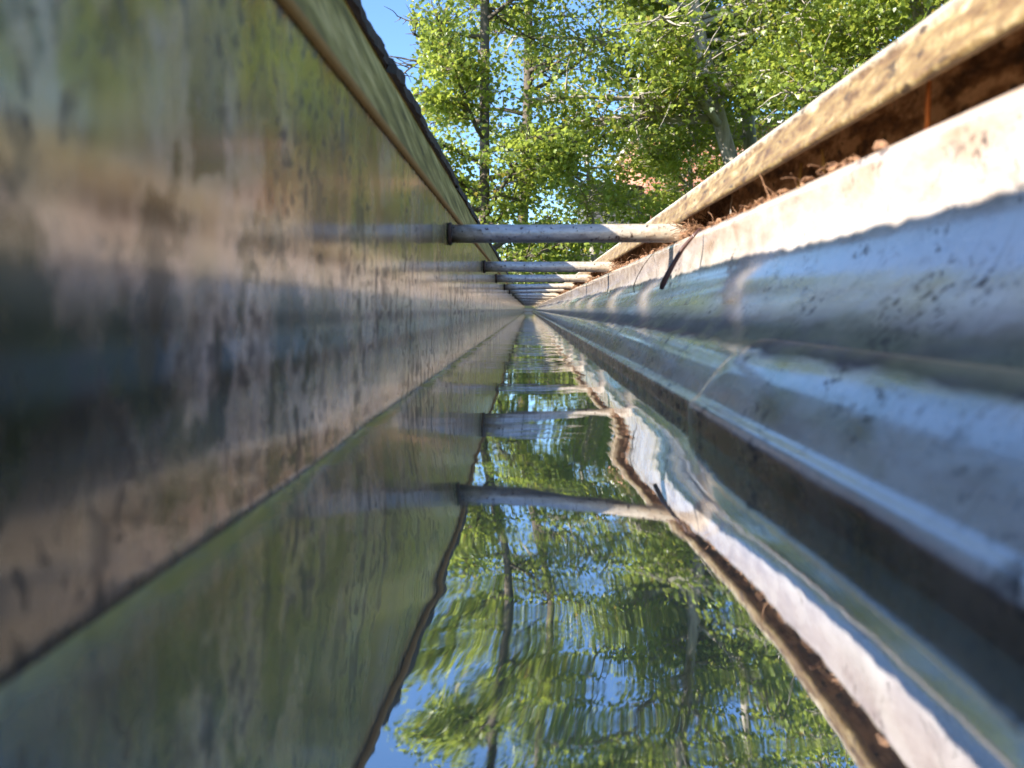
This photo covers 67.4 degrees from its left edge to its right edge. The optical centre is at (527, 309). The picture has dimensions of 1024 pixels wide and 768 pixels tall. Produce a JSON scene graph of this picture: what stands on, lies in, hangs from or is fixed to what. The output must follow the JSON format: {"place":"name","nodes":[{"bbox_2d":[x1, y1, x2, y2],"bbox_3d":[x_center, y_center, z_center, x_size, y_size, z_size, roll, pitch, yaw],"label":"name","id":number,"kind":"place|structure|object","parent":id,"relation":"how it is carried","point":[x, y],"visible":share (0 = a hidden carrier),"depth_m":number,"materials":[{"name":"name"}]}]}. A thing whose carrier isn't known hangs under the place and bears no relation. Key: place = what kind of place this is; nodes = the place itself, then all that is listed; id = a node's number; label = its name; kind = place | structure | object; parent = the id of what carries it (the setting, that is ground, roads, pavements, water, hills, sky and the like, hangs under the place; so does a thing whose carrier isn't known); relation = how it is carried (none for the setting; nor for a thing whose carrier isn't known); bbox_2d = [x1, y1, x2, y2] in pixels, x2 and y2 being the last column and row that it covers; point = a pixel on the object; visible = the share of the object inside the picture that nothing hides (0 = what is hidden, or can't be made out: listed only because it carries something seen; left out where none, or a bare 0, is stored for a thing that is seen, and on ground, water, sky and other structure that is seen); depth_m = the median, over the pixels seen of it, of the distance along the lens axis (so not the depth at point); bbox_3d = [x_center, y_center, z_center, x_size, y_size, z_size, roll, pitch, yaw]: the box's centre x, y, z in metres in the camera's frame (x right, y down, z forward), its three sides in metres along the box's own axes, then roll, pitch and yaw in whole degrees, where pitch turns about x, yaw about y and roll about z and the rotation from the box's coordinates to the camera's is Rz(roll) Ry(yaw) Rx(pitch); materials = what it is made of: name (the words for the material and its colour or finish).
{"place":"outdoors","nodes":[
{"label":"outdoors","id":0,"kind":"place"},
{"bbox_2d":[361,0,943,260],"label":"sky","id":1,"kind":"structure","parent":0,"point":[395,36],"materials":[{"name":"blue"}]},
{"bbox_2d":[576,113,793,260],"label":"brick house","id":2,"kind":"structure","parent":0,"point":[641,186],"depth_m":24.30,"materials":[{"name":"brick"}]},
{"label":"ground","id":3,"kind":"structure","parent":0,"visible":0},
{"bbox_2d":[294,0,513,283],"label":"house","id":4,"kind":"structure","parent":3,"relation":"on","point":[350,36],"depth_m":0.28,"materials":[{"name":"grey"}]},
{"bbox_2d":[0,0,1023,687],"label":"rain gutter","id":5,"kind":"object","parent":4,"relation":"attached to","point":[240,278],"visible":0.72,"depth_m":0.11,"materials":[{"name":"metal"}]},
{"bbox_2d":[0,312,1023,767],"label":"water","id":6,"kind":"structure","parent":5,"relation":"in","point":[528,540],"depth_m":0.07,"materials":[{"name":"clear liquid"}]},
{"bbox_2d":[518,299,546,300],"bbox_3d":[0.028,-0.038,3.057,0.136,0.013,0.013,-1,3,0],"label":"hanger tube","id":7,"kind":"object","parent":5,"relation":"attached to","point":[530,300],"visible":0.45,"depth_m":3.05,"materials":[{"name":"grey metal"}]},
{"bbox_2d":[515,296,553,298],"bbox_3d":[0.028,-0.037,2.350,0.136,0.013,0.013,0,27,1],"label":"hanger tube","id":8,"kind":"object","parent":5,"relation":"attached to","point":[517,297],"visible":0.44,"depth_m":2.35,"materials":[{"name":"grey metal"}]},
{"bbox_2d":[513,293,559,296],"bbox_3d":[0.028,-0.037,1.997,0.136,0.013,0.013,1,27,0],"label":"hanger tube","id":9,"kind":"object","parent":5,"relation":"attached to","point":[537,294],"visible":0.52,"depth_m":1.99,"materials":[{"name":"grey metal"}]},
{"bbox_2d":[509,289,568,293],"bbox_3d":[0.028,-0.039,1.632,0.136,0.013,0.013,-2,15,0],"label":"hanger tube","id":10,"kind":"object","parent":5,"relation":"attached to","point":[535,291],"visible":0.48,"depth_m":1.63,"materials":[{"name":"grey metal"}]},
{"bbox_2d":[504,283,581,290],"bbox_3d":[0.028,-0.038,1.286,0.136,0.013,0.013,-1,5,0],"label":"hanger tube","id":11,"kind":"object","parent":5,"relation":"attached to","point":[535,286],"visible":0.77,"depth_m":1.28,"materials":[{"name":"grey metal"}]},
{"bbox_2d":[495,274,601,282],"bbox_3d":[0.028,-0.038,0.945,0.136,0.013,0.013,0,27,0],"label":"hanger tube","id":12,"kind":"object","parent":5,"relation":"attached to","point":[545,278],"visible":0.74,"depth_m":0.94,"materials":[{"name":"grey metal"}]},
{"bbox_2d":[483,260,623,272],"bbox_3d":[0.028,-0.038,0.687,0.136,0.013,0.013,0,18,0],"label":"hanger tube","id":13,"kind":"object","parent":5,"relation":"attached to","point":[489,266],"visible":0.71,"depth_m":0.68,"materials":[{"name":"grey metal"}]},
{"bbox_2d":[447,222,696,244],"bbox_3d":[0.028,-0.038,0.384,0.136,0.013,0.013,0,0,0],"label":"hanger tube","id":14,"kind":"object","parent":5,"relation":"attached to","point":[563,233],"visible":0.78,"depth_m":0.38,"materials":[{"name":"grey metal"}]},
{"bbox_2d":[557,274,602,295],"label":"leaf litter","id":15,"kind":"object","parent":5,"relation":"on","point":[582,283],"visible":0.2,"depth_m":1.07,"materials":[{"name":"brown plant"}]},
{"bbox_2d":[584,272,603,282],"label":"leaf litter","id":16,"kind":"object","parent":5,"relation":"on","point":[590,278],"visible":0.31,"depth_m":0.92,"materials":[{"name":"brown plant"}]},
{"bbox_2d":[606,254,634,272],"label":"leaf litter","id":17,"kind":"object","parent":5,"relation":"on","point":[616,263],"visible":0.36,"depth_m":0.67,"materials":[{"name":"brown plant"}]},
{"bbox_2d":[610,243,667,268],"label":"leaf litter","id":18,"kind":"object","parent":5,"relation":"on","point":[635,259],"visible":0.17,"depth_m":0.53,"materials":[{"name":"brown plant"}]},
{"bbox_2d":[633,251,654,292],"bbox_3d":[0.066,-0.021,0.435,0.003,0.025,0.034,0,0,30],"label":"grass stem","id":19,"kind":"object","parent":5,"relation":"on","point":[640,270],"visible":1,"depth_m":0.43,"materials":[{"name":"beige plant"}]},
{"bbox_2d":[659,228,700,289],"bbox_3d":[0.063,-0.021,0.321,0.016,0.025,0.009,0,0,0],"label":"twig","id":20,"kind":"object","parent":5,"relation":"attached to","point":[663,283],"visible":1,"depth_m":0.32,"materials":[{"name":"brown wood"}]},
{"bbox_2d":[668,210,723,244],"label":"leaf litter","id":21,"kind":"object","parent":5,"relation":"on","point":[690,228],"visible":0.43,"depth_m":0.36,"materials":[{"name":"brown plant"}]},
{"bbox_2d":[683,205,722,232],"bbox_3d":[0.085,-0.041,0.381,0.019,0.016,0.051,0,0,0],"label":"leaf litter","id":22,"kind":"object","parent":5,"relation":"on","point":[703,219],"visible":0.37,"depth_m":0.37,"materials":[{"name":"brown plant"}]},
{"bbox_2d":[680,140,888,236],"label":"leaf litter","id":23,"kind":"object","parent":5,"relation":"on","point":[880,145],"visible":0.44,"depth_m":0.21,"materials":[{"name":"brown plant"}]},
{"bbox_2d":[797,163,802,186],"bbox_3d":[0.083,-0.040,0.236,0.002,0.010,0.003,0,0,0],"label":"winged seed","id":24,"kind":"object","parent":5,"relation":"on","point":[799,175],"visible":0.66,"depth_m":0.23,"materials":[{"name":"brown plant"}]},
{"bbox_2d":[821,149,825,173],"bbox_3d":[0.084,-0.040,0.218,0.002,0.011,0.003,0,0,0],"label":"winged seed","id":25,"kind":"object","parent":5,"relation":"on","point":[823,160],"visible":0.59,"depth_m":0.22,"materials":[{"name":"brown plant"}]},
{"bbox_2d":[922,80,930,130],"bbox_3d":[0.083,-0.041,0.162,0.003,0.013,0.011,0,0,0],"label":"pine needle","id":26,"kind":"object","parent":5,"relation":"on","point":[927,106],"visible":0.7,"depth_m":0.16,"materials":[{"name":"brown plant"}]},
{"bbox_2d":[384,0,650,283],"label":"maple tree","id":27,"kind":"object","parent":3,"relation":"on","point":[469,81],"visible":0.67,"depth_m":11.54,"materials":[{"name":"green plant"}]},
{"bbox_2d":[426,0,645,273],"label":"maple tree","id":28,"kind":"object","parent":3,"relation":"on","point":[529,69],"visible":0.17,"depth_m":16.91,"materials":[{"name":"green plant"}]},
{"bbox_2d":[503,107,710,283],"bbox_3d":[1.724,-0.431,14.622,5.529,7.273,5.740,0,0,0],"label":"maple tree","id":29,"kind":"object","parent":3,"relation":"on","point":[606,195],"visible":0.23,"depth_m":13.86,"materials":[{"name":"green plant"}]},
{"bbox_2d":[611,76,761,222],"bbox_3d":[3.557,-1.097,17.265,4.197,8.602,3.839,0,0,36],"label":"maple tree","id":30,"kind":"object","parent":3,"relation":"on","point":[709,170],"visible":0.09,"depth_m":17.14,"materials":[{"name":"green plant"}]},
{"bbox_2d":[471,0,912,204],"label":"maple tree","id":31,"kind":"object","parent":3,"relation":"on","point":[676,90],"visible":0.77,"depth_m":12.18,"materials":[{"name":"green plant"}]},
{"bbox_2d":[627,0,864,174],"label":"maple tree","id":32,"kind":"object","parent":3,"relation":"on","point":[747,138],"visible":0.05,"depth_m":15.24,"materials":[{"name":"green plant"}]},
{"bbox_2d":[690,0,950,135],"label":"maple tree","id":33,"kind":"object","parent":3,"relation":"on","point":[877,26],"visible":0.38,"depth_m":10.38,"materials":[{"name":"green plant"}]}
]}

